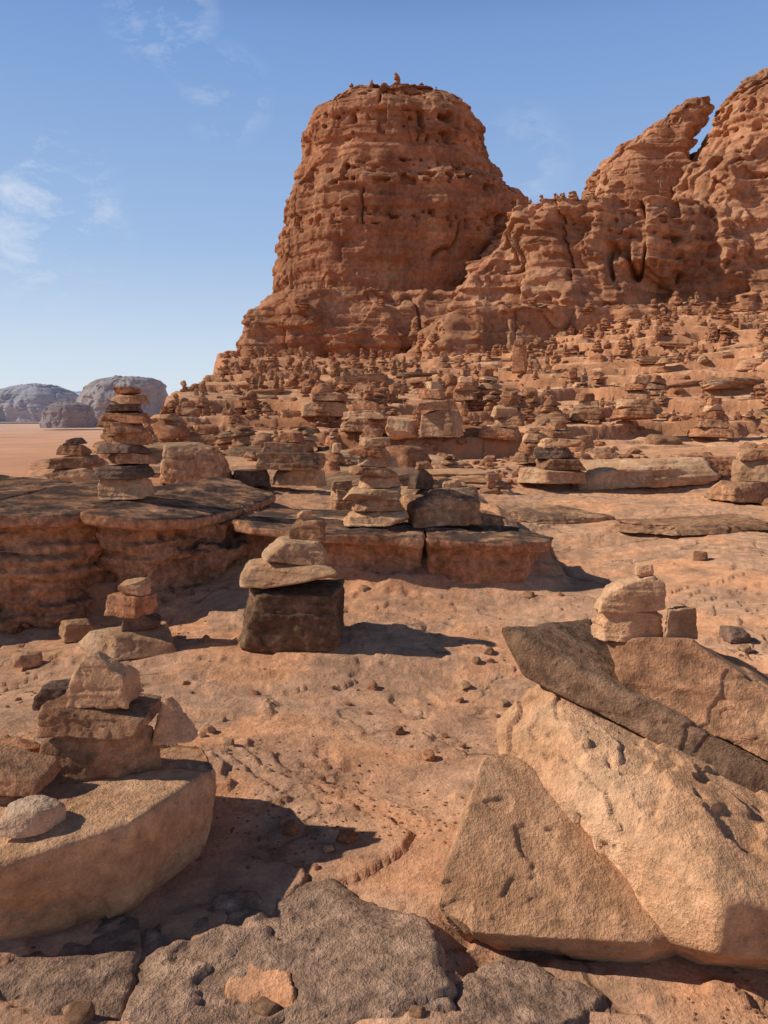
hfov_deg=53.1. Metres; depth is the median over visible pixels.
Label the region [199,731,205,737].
loose stone
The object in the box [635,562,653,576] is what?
cairn stone
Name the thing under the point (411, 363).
stone cairn
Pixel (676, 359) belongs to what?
stone cairn
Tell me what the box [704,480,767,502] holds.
cairn stone
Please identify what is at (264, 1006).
loose stone
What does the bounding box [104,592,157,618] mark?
cairn stone
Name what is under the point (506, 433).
cairn stone
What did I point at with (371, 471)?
cairn stone
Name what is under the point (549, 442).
cairn stone
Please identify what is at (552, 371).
rock slab
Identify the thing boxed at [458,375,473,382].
cairn stone
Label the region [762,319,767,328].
stone cairn
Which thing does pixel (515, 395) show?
stone cairn
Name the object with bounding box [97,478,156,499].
cairn stone
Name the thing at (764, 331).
stone cairn
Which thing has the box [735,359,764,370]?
rock slab
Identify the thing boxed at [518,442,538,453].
cairn stone
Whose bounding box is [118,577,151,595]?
cairn stone
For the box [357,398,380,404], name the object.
slope boulder
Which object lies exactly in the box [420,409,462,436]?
cairn stone
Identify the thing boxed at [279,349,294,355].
slope boulder
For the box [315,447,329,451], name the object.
slope boulder
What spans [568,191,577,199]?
stone cairn
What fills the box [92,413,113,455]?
stone cairn
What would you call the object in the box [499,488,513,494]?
slope boulder
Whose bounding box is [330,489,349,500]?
cairn stone
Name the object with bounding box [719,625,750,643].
loose stone
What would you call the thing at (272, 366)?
stone cairn
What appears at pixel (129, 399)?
cairn stone
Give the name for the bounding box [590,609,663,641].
cairn stone
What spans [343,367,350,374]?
stone cairn
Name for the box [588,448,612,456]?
slope boulder
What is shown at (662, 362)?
stone cairn
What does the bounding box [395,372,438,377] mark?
rock slab
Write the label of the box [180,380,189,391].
stone cairn
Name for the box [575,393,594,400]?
cairn stone
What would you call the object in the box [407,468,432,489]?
cairn stone
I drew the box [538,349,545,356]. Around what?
stone cairn
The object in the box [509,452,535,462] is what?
cairn stone
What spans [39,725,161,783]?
cairn stone
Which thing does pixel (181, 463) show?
boulder
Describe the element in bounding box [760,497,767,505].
slope boulder
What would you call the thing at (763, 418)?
rock slab
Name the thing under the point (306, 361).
stone cairn
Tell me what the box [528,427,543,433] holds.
cairn stone
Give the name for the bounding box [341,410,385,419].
cairn stone
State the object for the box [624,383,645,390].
cairn stone
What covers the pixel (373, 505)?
cairn stone
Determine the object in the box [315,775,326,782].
loose stone
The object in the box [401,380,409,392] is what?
stone cairn
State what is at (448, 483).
cairn stone
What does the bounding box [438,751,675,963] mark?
boulder
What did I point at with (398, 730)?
loose stone
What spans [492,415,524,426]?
cairn stone
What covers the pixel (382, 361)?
stone cairn
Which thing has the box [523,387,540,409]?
stone cairn
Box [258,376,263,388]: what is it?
stone cairn
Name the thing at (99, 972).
bedrock slab
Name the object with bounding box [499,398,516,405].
cairn stone
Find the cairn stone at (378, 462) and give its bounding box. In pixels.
[358,456,397,466]
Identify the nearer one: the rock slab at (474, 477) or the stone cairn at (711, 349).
the rock slab at (474, 477)
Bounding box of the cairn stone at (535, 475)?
[517,467,586,483]
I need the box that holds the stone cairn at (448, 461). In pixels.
[438,454,460,468]
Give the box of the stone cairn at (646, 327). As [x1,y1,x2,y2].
[643,323,649,329]
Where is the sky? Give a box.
[0,0,767,395]
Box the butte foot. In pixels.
[236,288,458,357]
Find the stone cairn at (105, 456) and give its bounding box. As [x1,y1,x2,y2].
[100,433,117,458]
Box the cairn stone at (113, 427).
[103,422,146,433]
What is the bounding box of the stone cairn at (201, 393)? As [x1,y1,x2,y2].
[198,385,204,402]
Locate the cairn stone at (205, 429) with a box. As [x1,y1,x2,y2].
[190,424,219,434]
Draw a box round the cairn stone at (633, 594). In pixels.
[594,575,665,613]
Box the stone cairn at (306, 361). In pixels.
[301,359,312,370]
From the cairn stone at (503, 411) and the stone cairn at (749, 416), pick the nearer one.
the cairn stone at (503, 411)
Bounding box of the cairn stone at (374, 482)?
[357,476,402,487]
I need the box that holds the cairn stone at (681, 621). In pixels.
[665,606,697,639]
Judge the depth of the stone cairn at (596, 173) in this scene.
76.28 m
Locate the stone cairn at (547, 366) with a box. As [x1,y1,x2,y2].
[539,357,551,371]
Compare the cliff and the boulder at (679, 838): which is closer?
the boulder at (679, 838)
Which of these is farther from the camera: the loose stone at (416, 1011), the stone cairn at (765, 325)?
the stone cairn at (765, 325)
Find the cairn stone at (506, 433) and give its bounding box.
[479,426,521,440]
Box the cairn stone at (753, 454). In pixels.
[736,448,767,460]
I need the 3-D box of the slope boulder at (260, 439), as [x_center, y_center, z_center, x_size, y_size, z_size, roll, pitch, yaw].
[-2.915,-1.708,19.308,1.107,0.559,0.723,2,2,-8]
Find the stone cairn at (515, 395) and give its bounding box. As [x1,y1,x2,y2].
[496,390,523,409]
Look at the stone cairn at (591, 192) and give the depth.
76.16 m
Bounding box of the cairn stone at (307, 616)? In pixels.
[238,578,344,653]
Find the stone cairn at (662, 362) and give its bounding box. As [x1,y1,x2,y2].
[653,352,671,372]
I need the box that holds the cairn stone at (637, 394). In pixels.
[624,391,650,398]
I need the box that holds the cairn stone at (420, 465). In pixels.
[415,461,432,469]
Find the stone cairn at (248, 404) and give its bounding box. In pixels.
[244,400,253,412]
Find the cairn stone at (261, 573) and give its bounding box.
[239,558,337,588]
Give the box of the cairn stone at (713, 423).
[693,419,729,428]
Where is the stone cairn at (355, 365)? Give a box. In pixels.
[349,360,359,368]
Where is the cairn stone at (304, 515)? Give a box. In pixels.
[297,510,311,520]
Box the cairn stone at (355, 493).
[343,486,401,500]
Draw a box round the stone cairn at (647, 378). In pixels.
[640,375,651,390]
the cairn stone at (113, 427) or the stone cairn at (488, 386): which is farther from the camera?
the stone cairn at (488, 386)
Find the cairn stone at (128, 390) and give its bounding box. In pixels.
[113,386,141,394]
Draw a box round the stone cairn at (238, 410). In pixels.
[233,407,242,414]
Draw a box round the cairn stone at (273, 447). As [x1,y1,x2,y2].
[261,442,307,452]
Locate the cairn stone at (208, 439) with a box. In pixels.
[178,434,217,445]
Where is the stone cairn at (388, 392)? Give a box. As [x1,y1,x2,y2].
[386,385,390,398]
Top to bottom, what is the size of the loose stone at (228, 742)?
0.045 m
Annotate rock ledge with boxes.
[0,475,73,500]
[0,480,113,528]
[80,476,275,530]
[231,509,424,571]
[424,524,553,583]
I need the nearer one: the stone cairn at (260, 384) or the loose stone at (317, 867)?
the loose stone at (317, 867)
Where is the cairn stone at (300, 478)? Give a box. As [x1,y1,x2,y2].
[272,470,326,485]
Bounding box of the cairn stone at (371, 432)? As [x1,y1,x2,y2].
[361,428,382,437]
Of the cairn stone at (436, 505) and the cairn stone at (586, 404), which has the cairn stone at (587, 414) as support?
the cairn stone at (586, 404)
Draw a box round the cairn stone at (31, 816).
[0,795,65,838]
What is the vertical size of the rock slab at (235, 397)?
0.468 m
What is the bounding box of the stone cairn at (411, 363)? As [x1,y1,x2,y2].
[407,359,414,367]
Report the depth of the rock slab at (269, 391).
32.74 m
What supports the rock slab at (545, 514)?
on the ground
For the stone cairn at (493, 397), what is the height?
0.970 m
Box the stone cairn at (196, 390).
[194,388,198,394]
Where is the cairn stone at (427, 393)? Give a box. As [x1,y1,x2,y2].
[418,388,445,398]
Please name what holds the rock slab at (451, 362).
on the ground
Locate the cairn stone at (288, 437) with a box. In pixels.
[274,432,303,442]
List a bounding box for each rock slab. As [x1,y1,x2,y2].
[92,465,160,477]
[143,442,213,460]
[215,395,268,398]
[223,446,262,456]
[237,377,266,381]
[243,389,291,394]
[252,427,288,430]
[257,394,276,396]
[312,449,359,465]
[316,466,431,489]
[333,373,388,385]
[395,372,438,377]
[401,486,408,491]
[425,468,505,487]
[428,455,471,468]
[433,479,438,484]
[434,360,469,365]
[480,510,504,524]
[481,360,511,361]
[498,368,511,371]
[500,504,615,524]
[502,619,767,792]
[538,369,579,373]
[572,457,720,489]
[606,637,767,760]
[614,513,767,535]
[632,356,699,363]
[658,341,697,347]
[663,379,704,392]
[673,454,736,475]
[698,377,764,389]
[707,346,751,351]
[729,309,740,312]
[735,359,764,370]
[739,306,763,311]
[739,398,763,400]
[756,415,767,424]
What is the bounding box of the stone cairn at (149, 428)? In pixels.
[144,423,154,434]
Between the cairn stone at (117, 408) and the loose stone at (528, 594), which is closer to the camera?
the loose stone at (528, 594)
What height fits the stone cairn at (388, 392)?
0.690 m
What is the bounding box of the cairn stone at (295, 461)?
[254,452,326,470]
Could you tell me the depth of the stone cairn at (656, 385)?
28.93 m
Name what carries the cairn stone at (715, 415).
on the cairn stone at (713, 423)
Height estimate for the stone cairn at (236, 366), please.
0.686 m
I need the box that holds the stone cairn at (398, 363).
[387,359,401,370]
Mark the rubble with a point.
(490, 459)
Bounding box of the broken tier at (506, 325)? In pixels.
[407,299,767,356]
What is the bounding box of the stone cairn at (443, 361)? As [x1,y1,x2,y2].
[435,351,450,367]
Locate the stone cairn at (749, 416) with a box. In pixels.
[744,409,755,421]
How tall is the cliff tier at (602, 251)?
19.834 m
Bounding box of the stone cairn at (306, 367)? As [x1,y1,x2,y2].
[303,363,308,370]
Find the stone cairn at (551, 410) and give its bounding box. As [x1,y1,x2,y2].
[531,395,569,423]
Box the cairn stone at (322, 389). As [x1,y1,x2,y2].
[311,386,332,393]
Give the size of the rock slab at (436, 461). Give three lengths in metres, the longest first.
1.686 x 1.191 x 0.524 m
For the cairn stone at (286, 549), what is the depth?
5.20 m
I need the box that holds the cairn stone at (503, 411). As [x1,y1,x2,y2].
[491,406,519,417]
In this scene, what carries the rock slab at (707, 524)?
on the ground
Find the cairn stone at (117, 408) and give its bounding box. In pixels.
[105,403,142,412]
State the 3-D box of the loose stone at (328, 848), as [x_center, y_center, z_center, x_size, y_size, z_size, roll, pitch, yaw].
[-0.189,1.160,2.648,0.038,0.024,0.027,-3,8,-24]
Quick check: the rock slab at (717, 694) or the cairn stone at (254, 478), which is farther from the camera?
the cairn stone at (254, 478)
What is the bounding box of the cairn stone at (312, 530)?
[289,519,325,541]
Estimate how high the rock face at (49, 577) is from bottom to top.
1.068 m
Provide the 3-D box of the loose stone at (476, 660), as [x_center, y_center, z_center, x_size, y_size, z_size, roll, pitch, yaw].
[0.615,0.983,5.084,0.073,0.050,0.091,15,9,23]
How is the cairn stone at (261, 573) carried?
on the cairn stone at (307, 616)
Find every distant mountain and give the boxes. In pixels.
[0,383,78,421]
[39,401,97,427]
[76,375,167,421]
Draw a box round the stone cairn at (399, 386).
[395,383,404,393]
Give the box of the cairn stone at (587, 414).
[570,409,604,420]
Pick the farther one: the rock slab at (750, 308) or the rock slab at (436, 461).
the rock slab at (750, 308)
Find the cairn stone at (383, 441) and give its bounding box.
[359,435,390,446]
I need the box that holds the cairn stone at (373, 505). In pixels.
[351,500,404,511]
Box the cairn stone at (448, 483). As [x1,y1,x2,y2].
[438,479,461,488]
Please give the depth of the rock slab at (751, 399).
27.71 m
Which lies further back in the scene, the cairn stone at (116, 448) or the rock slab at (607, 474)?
the rock slab at (607, 474)
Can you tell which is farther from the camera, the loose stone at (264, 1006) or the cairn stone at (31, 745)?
the cairn stone at (31, 745)
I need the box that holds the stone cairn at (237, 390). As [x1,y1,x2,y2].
[233,385,243,394]
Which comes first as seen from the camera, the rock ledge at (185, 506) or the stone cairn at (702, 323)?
the rock ledge at (185, 506)
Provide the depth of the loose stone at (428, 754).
3.60 m
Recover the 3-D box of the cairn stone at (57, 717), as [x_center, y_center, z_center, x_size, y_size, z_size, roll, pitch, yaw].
[-0.960,0.671,2.625,0.357,0.103,0.285,0,7,0]
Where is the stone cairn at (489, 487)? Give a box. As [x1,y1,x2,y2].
[479,473,501,494]
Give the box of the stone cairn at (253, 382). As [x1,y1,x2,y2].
[249,377,257,389]
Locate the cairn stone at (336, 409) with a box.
[301,401,346,416]
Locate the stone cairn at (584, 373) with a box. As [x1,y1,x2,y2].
[579,368,587,376]
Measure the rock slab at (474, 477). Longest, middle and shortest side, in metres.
2.587 x 1.604 x 0.292 m
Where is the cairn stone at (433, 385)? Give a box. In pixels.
[425,381,442,388]
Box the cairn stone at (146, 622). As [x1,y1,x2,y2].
[121,612,161,631]
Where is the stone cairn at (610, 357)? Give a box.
[608,353,612,361]
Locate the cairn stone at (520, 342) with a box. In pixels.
[514,339,524,345]
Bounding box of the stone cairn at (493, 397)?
[483,392,501,405]
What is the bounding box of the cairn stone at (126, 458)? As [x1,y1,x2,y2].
[108,453,158,463]
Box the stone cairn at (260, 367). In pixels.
[257,361,262,371]
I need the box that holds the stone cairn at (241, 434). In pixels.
[228,425,257,448]
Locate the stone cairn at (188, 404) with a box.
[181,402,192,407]
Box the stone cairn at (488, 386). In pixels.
[477,376,501,399]
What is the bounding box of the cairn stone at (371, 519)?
[343,510,408,526]
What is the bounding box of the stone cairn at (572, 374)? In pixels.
[567,367,577,386]
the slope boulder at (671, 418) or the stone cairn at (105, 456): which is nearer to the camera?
the stone cairn at (105, 456)
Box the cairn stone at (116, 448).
[96,444,151,453]
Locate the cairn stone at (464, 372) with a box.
[460,370,469,374]
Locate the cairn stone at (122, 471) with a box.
[92,464,155,479]
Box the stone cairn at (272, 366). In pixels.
[266,362,279,371]
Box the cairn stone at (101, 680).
[66,651,143,709]
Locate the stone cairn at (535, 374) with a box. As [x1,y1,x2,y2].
[532,368,539,379]
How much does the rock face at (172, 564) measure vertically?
1.098 m
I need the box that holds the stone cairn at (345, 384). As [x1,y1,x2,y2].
[336,371,351,392]
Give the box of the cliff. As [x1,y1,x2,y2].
[672,68,767,302]
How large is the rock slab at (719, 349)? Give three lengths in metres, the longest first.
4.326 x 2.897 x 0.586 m
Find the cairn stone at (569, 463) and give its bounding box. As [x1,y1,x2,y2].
[535,457,586,470]
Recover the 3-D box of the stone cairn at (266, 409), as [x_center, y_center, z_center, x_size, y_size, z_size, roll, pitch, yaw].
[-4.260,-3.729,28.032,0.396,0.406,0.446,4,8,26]
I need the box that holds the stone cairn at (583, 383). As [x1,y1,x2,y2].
[578,375,592,387]
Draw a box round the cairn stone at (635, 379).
[629,376,644,383]
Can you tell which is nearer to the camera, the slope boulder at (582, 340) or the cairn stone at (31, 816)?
the cairn stone at (31, 816)
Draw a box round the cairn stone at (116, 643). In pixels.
[78,621,175,660]
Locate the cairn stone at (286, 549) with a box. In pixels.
[261,535,328,565]
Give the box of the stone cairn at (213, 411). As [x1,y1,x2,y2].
[211,409,216,415]
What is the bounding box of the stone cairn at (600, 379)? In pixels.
[590,371,607,386]
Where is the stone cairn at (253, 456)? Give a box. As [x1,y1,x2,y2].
[247,451,257,460]
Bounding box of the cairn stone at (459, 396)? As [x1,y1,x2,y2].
[453,391,476,401]
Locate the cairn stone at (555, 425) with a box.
[546,422,567,429]
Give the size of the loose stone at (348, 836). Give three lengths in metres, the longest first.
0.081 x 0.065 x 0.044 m
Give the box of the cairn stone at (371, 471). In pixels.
[348,465,399,477]
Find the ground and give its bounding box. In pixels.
[0,311,767,1023]
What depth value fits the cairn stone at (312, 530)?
5.27 m
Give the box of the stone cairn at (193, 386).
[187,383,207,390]
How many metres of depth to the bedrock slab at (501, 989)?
2.00 m
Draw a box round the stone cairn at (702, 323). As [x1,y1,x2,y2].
[698,319,707,326]
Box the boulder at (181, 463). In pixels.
[159,445,232,483]
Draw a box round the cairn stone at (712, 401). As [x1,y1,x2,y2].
[707,398,721,404]
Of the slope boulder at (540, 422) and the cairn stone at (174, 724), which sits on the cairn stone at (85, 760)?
the cairn stone at (174, 724)
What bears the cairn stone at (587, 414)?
on the ground
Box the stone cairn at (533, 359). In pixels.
[528,353,540,368]
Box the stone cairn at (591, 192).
[588,190,594,197]
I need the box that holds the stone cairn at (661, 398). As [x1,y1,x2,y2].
[658,390,667,403]
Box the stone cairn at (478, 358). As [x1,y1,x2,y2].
[475,355,481,362]
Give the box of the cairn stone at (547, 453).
[533,446,573,458]
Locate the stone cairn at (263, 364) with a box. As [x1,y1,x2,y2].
[256,359,266,371]
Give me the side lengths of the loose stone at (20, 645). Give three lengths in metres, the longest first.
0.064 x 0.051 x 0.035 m
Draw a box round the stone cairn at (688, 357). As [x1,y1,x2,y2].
[684,352,691,361]
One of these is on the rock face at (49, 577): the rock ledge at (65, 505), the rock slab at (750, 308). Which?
the rock ledge at (65, 505)
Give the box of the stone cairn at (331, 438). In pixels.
[324,428,341,449]
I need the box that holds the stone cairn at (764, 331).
[755,325,765,337]
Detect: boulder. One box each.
[0,734,215,941]
[159,445,232,483]
[180,408,201,416]
[219,384,232,390]
[250,432,273,447]
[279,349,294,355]
[280,410,301,417]
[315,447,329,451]
[325,470,347,476]
[351,382,375,392]
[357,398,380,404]
[386,445,431,467]
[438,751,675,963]
[448,425,481,436]
[496,684,767,971]
[498,387,518,390]
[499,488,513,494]
[531,418,550,425]
[535,405,558,412]
[556,331,567,336]
[556,349,570,353]
[567,435,594,451]
[575,338,593,343]
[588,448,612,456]
[589,354,607,361]
[644,434,682,444]
[662,322,672,326]
[666,415,678,421]
[674,375,690,379]
[678,331,688,334]
[694,355,708,363]
[697,393,707,397]
[720,353,734,358]
[739,443,757,447]
[744,375,760,378]
[747,409,767,417]
[752,318,766,322]
[757,444,767,447]
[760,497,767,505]
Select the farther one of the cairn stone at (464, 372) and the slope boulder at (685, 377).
the slope boulder at (685, 377)
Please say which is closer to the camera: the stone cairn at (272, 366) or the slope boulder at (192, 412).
the slope boulder at (192, 412)
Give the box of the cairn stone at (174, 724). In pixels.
[152,697,197,745]
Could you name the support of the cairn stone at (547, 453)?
on the cairn stone at (569, 463)
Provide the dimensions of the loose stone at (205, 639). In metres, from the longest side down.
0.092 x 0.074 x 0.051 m
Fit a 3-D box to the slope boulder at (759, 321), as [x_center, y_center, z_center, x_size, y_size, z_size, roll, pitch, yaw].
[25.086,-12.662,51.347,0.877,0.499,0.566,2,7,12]
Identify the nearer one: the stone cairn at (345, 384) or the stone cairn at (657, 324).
the stone cairn at (345, 384)
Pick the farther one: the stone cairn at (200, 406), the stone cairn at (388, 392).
the stone cairn at (388, 392)
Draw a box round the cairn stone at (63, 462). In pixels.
[46,455,108,468]
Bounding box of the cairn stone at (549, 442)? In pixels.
[538,437,581,447]
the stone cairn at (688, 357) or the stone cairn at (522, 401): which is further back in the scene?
the stone cairn at (688, 357)
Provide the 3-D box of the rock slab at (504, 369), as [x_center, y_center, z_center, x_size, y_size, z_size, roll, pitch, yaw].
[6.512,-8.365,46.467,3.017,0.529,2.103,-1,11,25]
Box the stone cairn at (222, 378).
[217,370,228,381]
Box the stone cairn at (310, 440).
[289,426,318,446]
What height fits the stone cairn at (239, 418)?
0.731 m
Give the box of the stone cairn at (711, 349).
[708,346,715,352]
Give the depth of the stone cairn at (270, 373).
41.70 m
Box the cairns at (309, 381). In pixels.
[159,285,767,428]
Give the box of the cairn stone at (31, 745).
[0,737,40,752]
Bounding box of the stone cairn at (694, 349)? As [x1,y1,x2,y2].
[688,342,698,353]
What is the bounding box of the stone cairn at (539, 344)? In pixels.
[533,337,547,351]
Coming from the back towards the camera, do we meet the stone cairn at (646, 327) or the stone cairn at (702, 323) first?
the stone cairn at (646, 327)
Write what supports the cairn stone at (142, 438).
on the cairn stone at (116, 448)
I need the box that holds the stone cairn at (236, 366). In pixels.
[232,365,241,374]
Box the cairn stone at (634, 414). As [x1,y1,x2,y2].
[609,408,656,419]
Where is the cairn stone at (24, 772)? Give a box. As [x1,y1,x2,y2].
[0,745,60,796]
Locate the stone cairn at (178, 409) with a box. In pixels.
[175,405,181,415]
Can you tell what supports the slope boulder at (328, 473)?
on the ground
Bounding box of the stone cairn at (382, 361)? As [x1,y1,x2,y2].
[376,357,388,365]
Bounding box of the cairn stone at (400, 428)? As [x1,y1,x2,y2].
[385,416,418,439]
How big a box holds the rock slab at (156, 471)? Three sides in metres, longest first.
1.998 x 1.062 x 0.257 m
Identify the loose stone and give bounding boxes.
[13,650,42,667]
[16,643,24,647]
[32,679,69,710]
[59,618,95,642]
[62,1000,95,1023]
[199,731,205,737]
[200,724,216,733]
[201,635,210,642]
[219,716,226,721]
[222,738,234,746]
[233,559,240,564]
[250,690,259,695]
[251,996,282,1016]
[280,818,287,826]
[282,819,298,835]
[314,863,320,870]
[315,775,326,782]
[323,845,334,852]
[336,829,358,843]
[358,585,368,591]
[367,680,377,690]
[393,725,404,734]
[408,1005,425,1017]
[422,749,434,760]
[441,733,447,737]
[455,697,464,702]
[457,742,465,746]
[459,680,470,689]
[472,656,481,664]
[484,646,493,655]
[486,658,494,662]
[496,698,510,707]
[522,591,534,597]
[692,551,707,560]
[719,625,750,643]
[736,644,751,652]
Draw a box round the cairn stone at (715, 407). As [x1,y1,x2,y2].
[703,404,722,411]
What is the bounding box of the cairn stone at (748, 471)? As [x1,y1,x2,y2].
[731,459,767,482]
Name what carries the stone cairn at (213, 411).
on the ground
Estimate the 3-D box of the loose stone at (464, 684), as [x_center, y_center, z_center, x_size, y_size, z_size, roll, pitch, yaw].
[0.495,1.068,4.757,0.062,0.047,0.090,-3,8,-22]
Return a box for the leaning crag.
[581,96,714,200]
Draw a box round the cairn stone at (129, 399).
[109,394,148,403]
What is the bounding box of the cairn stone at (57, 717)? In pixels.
[37,688,161,739]
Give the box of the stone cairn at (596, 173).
[592,169,600,176]
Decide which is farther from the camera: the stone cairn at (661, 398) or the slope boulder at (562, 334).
the slope boulder at (562, 334)
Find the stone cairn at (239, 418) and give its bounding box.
[225,414,243,430]
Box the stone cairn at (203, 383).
[198,381,206,391]
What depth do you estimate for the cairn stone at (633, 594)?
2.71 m
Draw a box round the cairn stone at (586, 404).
[573,400,598,408]
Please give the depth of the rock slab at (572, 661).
2.67 m
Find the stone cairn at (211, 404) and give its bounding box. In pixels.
[209,400,215,413]
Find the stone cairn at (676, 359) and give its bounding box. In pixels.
[672,356,680,363]
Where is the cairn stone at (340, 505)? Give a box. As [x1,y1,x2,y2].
[327,499,352,510]
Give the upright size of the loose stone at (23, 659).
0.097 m
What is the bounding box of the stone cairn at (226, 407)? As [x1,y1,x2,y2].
[222,402,229,414]
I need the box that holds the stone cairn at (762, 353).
[754,345,767,358]
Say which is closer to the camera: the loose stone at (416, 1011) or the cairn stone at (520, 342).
the loose stone at (416, 1011)
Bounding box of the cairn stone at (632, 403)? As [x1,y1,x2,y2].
[616,399,655,408]
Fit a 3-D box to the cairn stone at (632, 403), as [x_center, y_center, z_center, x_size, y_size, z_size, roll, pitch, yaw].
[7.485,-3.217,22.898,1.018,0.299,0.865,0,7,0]
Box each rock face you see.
[0,523,105,633]
[95,504,259,605]
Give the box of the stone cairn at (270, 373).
[267,370,274,379]
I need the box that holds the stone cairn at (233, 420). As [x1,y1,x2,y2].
[227,416,238,424]
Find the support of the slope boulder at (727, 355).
on the ground
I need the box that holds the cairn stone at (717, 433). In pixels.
[687,427,733,438]
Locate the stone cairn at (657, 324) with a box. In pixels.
[653,320,660,335]
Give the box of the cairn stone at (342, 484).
[331,480,352,490]
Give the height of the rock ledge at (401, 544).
0.582 m
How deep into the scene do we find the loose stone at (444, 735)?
3.92 m
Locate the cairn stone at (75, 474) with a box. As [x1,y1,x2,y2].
[43,467,93,481]
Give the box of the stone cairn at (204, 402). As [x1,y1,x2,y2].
[200,397,210,415]
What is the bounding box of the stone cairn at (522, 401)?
[519,396,528,408]
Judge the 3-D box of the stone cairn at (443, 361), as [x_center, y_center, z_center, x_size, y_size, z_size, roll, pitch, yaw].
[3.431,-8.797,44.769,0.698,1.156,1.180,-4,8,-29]
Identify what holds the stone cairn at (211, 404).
on the ground
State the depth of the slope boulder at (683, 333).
48.46 m
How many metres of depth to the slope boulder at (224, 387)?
40.15 m
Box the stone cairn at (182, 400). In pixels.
[179,398,188,405]
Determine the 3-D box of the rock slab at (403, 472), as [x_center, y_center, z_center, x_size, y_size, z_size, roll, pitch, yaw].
[-0.682,-0.310,11.887,3.138,0.524,1.951,-9,16,-27]
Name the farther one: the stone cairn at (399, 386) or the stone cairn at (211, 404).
the stone cairn at (399, 386)
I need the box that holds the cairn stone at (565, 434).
[539,429,572,438]
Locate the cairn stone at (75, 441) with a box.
[63,437,86,445]
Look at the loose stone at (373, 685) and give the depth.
4.67 m
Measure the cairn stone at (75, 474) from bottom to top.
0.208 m
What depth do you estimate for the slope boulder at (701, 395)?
28.58 m
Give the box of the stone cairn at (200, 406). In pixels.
[195,404,205,408]
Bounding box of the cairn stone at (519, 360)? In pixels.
[512,345,526,373]
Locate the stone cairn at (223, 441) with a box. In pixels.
[214,424,251,449]
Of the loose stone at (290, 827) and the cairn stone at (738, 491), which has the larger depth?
the cairn stone at (738, 491)
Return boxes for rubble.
[176,315,767,488]
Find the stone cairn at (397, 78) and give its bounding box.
[394,72,400,82]
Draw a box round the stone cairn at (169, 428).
[151,414,189,442]
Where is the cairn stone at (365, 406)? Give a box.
[351,402,380,410]
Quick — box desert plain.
[0,422,104,476]
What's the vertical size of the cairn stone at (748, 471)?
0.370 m
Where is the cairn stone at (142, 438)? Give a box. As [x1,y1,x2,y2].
[112,432,153,444]
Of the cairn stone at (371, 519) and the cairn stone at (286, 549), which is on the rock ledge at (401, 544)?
the cairn stone at (371, 519)
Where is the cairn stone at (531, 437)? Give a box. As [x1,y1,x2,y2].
[522,433,545,442]
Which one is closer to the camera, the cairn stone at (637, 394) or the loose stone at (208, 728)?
the loose stone at (208, 728)
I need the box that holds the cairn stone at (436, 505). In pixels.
[400,484,481,527]
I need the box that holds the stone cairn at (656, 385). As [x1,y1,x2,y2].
[646,374,667,398]
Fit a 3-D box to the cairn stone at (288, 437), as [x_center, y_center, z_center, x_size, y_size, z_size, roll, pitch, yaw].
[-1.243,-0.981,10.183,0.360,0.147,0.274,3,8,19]
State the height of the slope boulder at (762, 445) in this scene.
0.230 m
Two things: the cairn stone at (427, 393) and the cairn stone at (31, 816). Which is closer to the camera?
the cairn stone at (31, 816)
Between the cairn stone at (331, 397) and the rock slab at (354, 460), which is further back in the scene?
the cairn stone at (331, 397)
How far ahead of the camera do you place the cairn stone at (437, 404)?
19.32 m
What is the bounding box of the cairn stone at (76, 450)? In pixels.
[56,445,91,456]
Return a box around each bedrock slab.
[0,915,141,1020]
[121,878,457,1023]
[453,955,610,1023]
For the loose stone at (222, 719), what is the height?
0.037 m
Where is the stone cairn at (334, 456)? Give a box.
[324,442,345,471]
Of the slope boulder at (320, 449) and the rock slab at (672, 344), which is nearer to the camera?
the slope boulder at (320, 449)
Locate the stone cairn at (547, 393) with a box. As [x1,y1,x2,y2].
[540,386,552,398]
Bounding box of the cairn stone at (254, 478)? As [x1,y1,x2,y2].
[232,469,270,486]
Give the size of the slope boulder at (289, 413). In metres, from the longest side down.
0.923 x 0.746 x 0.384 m
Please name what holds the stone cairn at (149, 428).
on the ground
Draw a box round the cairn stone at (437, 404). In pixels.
[415,399,457,410]
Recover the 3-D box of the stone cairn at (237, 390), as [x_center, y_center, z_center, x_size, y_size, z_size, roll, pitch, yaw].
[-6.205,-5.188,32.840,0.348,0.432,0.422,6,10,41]
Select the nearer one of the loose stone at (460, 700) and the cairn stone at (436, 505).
the loose stone at (460, 700)
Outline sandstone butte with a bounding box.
[272,82,528,293]
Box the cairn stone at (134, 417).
[105,412,152,423]
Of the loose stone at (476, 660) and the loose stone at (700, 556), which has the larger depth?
the loose stone at (700, 556)
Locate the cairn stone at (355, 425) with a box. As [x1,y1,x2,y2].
[340,419,386,433]
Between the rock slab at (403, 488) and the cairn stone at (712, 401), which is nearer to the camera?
the rock slab at (403, 488)
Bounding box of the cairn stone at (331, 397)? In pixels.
[309,393,346,402]
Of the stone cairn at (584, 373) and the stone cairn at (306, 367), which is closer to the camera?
the stone cairn at (584, 373)
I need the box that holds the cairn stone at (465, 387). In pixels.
[453,383,474,391]
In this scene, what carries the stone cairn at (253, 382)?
on the ground
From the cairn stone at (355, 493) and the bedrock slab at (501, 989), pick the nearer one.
the bedrock slab at (501, 989)
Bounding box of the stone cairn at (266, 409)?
[260,404,272,414]
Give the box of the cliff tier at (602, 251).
[447,195,767,310]
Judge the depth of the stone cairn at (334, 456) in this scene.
13.21 m
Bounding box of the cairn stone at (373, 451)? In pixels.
[347,446,391,457]
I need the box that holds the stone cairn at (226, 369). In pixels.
[219,360,231,374]
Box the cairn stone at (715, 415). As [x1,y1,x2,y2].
[700,411,725,419]
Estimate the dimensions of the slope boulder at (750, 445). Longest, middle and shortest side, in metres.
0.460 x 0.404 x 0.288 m

